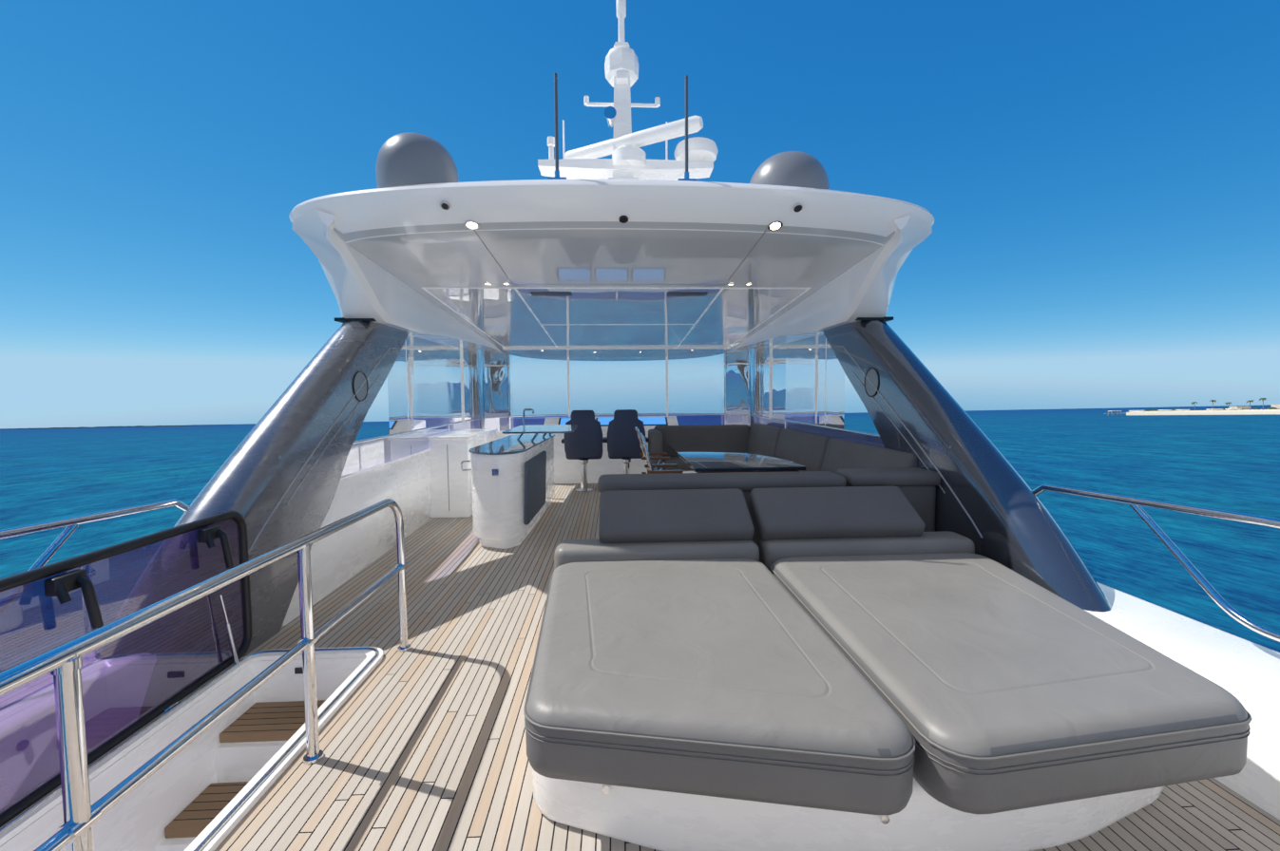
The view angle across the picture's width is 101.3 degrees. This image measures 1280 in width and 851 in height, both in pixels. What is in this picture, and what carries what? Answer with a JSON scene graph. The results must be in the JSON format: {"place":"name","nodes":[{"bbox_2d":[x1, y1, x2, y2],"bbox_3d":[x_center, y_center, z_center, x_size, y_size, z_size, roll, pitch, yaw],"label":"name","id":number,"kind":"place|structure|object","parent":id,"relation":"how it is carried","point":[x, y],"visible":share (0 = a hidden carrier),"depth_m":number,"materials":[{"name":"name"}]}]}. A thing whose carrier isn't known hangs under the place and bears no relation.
{"place":"outdoors","nodes":[
{"label":"outdoors","id":0,"kind":"place"},
{"bbox_2d":[0,511,252,828],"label":"stair hatch","id":1,"kind":"object","parent":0,"point":[135,681],"visible":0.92,"depth_m":2.13,"materials":[{"name":"glass"}]},
{"bbox_2d":[0,398,1279,652],"bbox_3d":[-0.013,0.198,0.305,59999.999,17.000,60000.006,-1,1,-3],"label":"sea","id":2,"kind":"structure","parent":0,"point":[1226,457],"depth_m":60.63,"materials":[{"name":"blue liquid"}]},
{"bbox_2d":[0,0,1279,428],"label":"sky","id":3,"kind":"structure","parent":0,"point":[1098,181],"materials":[{"name":"blue"}]},
{"bbox_2d":[214,482,1279,850],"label":"teak deck","id":4,"kind":"structure","parent":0,"point":[422,743],"depth_m":2.16,"materials":[{"name":"beige wood"}]},
{"bbox_2d":[0,499,189,571],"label":"railing","id":5,"kind":"object","parent":4,"relation":"on","point":[70,525],"visible":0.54,"depth_m":2.27,"materials":[{"name":"silver metal"}]},
{"bbox_2d":[0,647,383,850],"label":"stair well","id":6,"kind":"object","parent":4,"relation":"on","point":[208,789],"visible":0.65,"depth_m":2.35,"materials":[{"name":"white plastic"}]},
{"bbox_2d":[0,498,411,850],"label":"stair rail","id":7,"kind":"object","parent":4,"relation":"on","point":[62,664],"visible":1,"depth_m":1.35,"materials":[{"name":"silver metal"}]},
{"bbox_2d":[173,317,409,657],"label":"roof support pillar","id":8,"kind":"structure","parent":4,"relation":"on","point":[306,428],"depth_m":3.41,"materials":[{"name":"grey paint"}]},
{"bbox_2d":[289,179,934,361],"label":"hardtop roof","id":9,"kind":"structure","parent":8,"relation":"on","point":[573,270],"depth_m":4.17,"materials":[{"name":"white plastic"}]},
{"bbox_2d":[375,132,458,188],"bbox_3d":[-1.591,-1.778,3.769,0.550,0.558,0.550,-1,3,-3],"label":"satellite dome","id":10,"kind":"object","parent":9,"relation":"on","point":[408,159],"visible":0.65,"depth_m":3.54,"materials":[{"name":"grey"}]},
{"bbox_2d":[439,200,802,230],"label":"hard top rim fittings","id":11,"kind":"object","parent":9,"relation":"attached to","point":[775,225],"visible":1,"depth_m":3.47,"materials":[{"name":"plastic"}]},
{"bbox_2d":[547,72,696,181],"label":"antennas","id":12,"kind":"object","parent":9,"relation":"on","point":[557,174],"visible":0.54,"depth_m":3.34,"materials":[{"name":"black-painted fiberglass"},{"name":"plastic"}]},
{"bbox_2d":[537,0,718,180],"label":"mast with radar","id":13,"kind":"object","parent":9,"relation":"on","point":[628,161],"visible":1,"depth_m":4.35,"materials":[{"name":"white metal"}]},
{"bbox_2d":[749,151,829,190],"bbox_3d":[1.164,-1.804,4.151,0.630,0.640,0.630,-1,3,-3],"label":"satellite dome","id":14,"kind":"object","parent":9,"relation":"on","point":[795,168],"visible":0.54,"depth_m":3.88,"materials":[{"name":"grey"}]},
{"bbox_2d":[282,432,542,626],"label":"side wall","id":15,"kind":"structure","parent":4,"relation":"on","point":[339,558],"depth_m":4.39,"materials":[{"name":"white plastic"}]},
{"bbox_2d":[341,414,884,477],"bbox_3d":[-0.253,0.108,6.649,4.517,0.240,6.700,-1,3,-3],"label":"bulwark","id":16,"kind":"object","parent":15,"relation":"on","point":[364,456],"visible":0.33,"depth_m":5.78,"materials":[{"name":"white plastic"}]},
{"bbox_2d":[277,338,951,480],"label":"screen frames","id":17,"kind":"structure","parent":15,"relation":"on","point":[483,418],"depth_m":7.75,"materials":[{"name":"silver metal"}]},
{"bbox_2d":[387,332,844,434],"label":"clear screen panels","id":18,"kind":"object","parent":15,"relation":"on","point":[802,372],"visible":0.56,"depth_m":6.91,"materials":[{"name":"clear glass"}]},
{"bbox_2d":[428,428,497,517],"bbox_3d":[-2.243,0.562,6.805,0.490,0.950,1.490,-1,3,-3],"label":"bar cabinet","id":19,"kind":"object","parent":4,"relation":"on","point":[450,487],"visible":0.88,"depth_m":6.09,"materials":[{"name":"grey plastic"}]},
{"bbox_2d":[460,437,554,549],"bbox_3d":[-1.397,0.642,5.865,0.644,0.885,2.295,-1,3,-3],"label":"bar unit","id":20,"kind":"object","parent":4,"relation":"on","point":[498,491],"visible":0.73,"depth_m":4.80,"materials":[{"name":"white plastic"}]},
{"bbox_2d":[468,408,577,455],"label":"bar glass tops","id":21,"kind":"object","parent":20,"relation":"on","point":[522,439],"visible":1,"depth_m":5.79,"materials":[{"name":"clear glass"}]},
{"bbox_2d":[523,451,546,525],"bbox_3d":[-1.070,0.609,5.404,0.069,0.600,1.001,-1,3,-1],"label":"bar pad","id":22,"kind":"object","parent":20,"relation":"attached to","point":[535,473],"visible":1,"depth_m":5.19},
{"bbox_2d":[561,410,605,492],"bbox_3d":[-0.843,0.358,7.971,0.670,1.200,0.635,-1,3,-3],"label":"helm seat","id":23,"kind":"object","parent":4,"relation":"on","point":[583,441],"visible":0.92,"depth_m":7.68,"materials":[{"name":"black leather"}]},
{"bbox_2d":[542,416,678,483],"bbox_3d":[-0.488,0.369,9.034,2.250,1.050,1.150,-1,3,-3],"label":"helm console","id":24,"kind":"object","parent":4,"relation":"on","point":[566,470],"visible":0.27,"depth_m":8.47,"materials":[{"name":"white plastic"}]},
{"bbox_2d":[558,417,668,426],"bbox_3d":[-0.440,0.084,8.693,1.820,0.424,0.524,-1,3,-3],"label":"dashboard","id":25,"kind":"object","parent":24,"relation":"on","point":[652,421],"visible":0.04,"depth_m":8.82},
{"bbox_2d":[605,409,648,474],"bbox_3d":[-0.214,0.351,8.001,0.670,1.200,0.635,-1,3,-3],"label":"helm seat","id":26,"kind":"object","parent":4,"relation":"on","point":[621,439],"visible":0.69,"depth_m":7.70,"materials":[{"name":"black leather"}]},
{"bbox_2d":[634,426,670,474],"bbox_3d":[0.150,0.525,6.341,0.394,1.010,0.480,-1,3,-3],"label":"folding chair","id":27,"kind":"object","parent":4,"relation":"on","point":[651,458],"visible":0.42,"depth_m":6.11,"materials":[{"name":"silver metal"}]},
{"bbox_2d":[639,433,683,474],"bbox_3d":[0.202,0.588,5.244,0.394,1.010,0.480,-1,3,-3],"label":"folding chair","id":28,"kind":"object","parent":4,"relation":"on","point":[649,466],"visible":0.46,"depth_m":5.00,"materials":[{"name":"silver metal"}]},
{"bbox_2d":[668,443,805,473],"bbox_3d":[0.949,0.686,5.922,1.020,0.750,2.330,-1,3,-3],"label":"dining table","id":29,"kind":"object","parent":4,"relation":"on","point":[712,458],"visible":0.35,"depth_m":5.34,"materials":[{"name":"black"}]},
{"bbox_2d":[597,422,940,546],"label":"sofa cushions","id":30,"kind":"object","parent":4,"relation":"on","point":[827,462],"visible":0.38,"depth_m":3.77,"materials":[{"name":"grey leather"}]},
{"bbox_2d":[532,768,1163,850],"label":"sun pad base","id":31,"kind":"object","parent":4,"relation":"on","point":[923,820],"visible":0.29,"depth_m":1.57,"materials":[{"name":"white plastic"}]},
{"bbox_2d":[523,531,1251,824],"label":"sun pad cushions","id":32,"kind":"object","parent":4,"relation":"on","point":[877,676],"visible":0.98,"depth_m":1.63,"materials":[{"name":"grey leather"}]},
{"bbox_2d":[598,485,925,543],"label":"backrest cushions","id":33,"kind":"object","parent":32,"relation":"on","point":[693,515],"visible":0.83,"depth_m":3.10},
{"bbox_2d":[822,316,1111,611],"bbox_3d":[2.131,0.123,3.909,0.327,2.085,3.325,-1,3,-3],"label":"arch","id":34,"kind":"object","parent":4,"relation":"on","point":[988,504],"visible":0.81,"depth_m":3.37,"materials":[{"name":"grey paint"}]},
{"bbox_2d":[1031,484,1279,820],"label":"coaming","id":35,"kind":"object","parent":4,"relation":"on","point":[1245,673],"visible":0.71,"depth_m":2.09,"materials":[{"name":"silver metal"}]}
]}

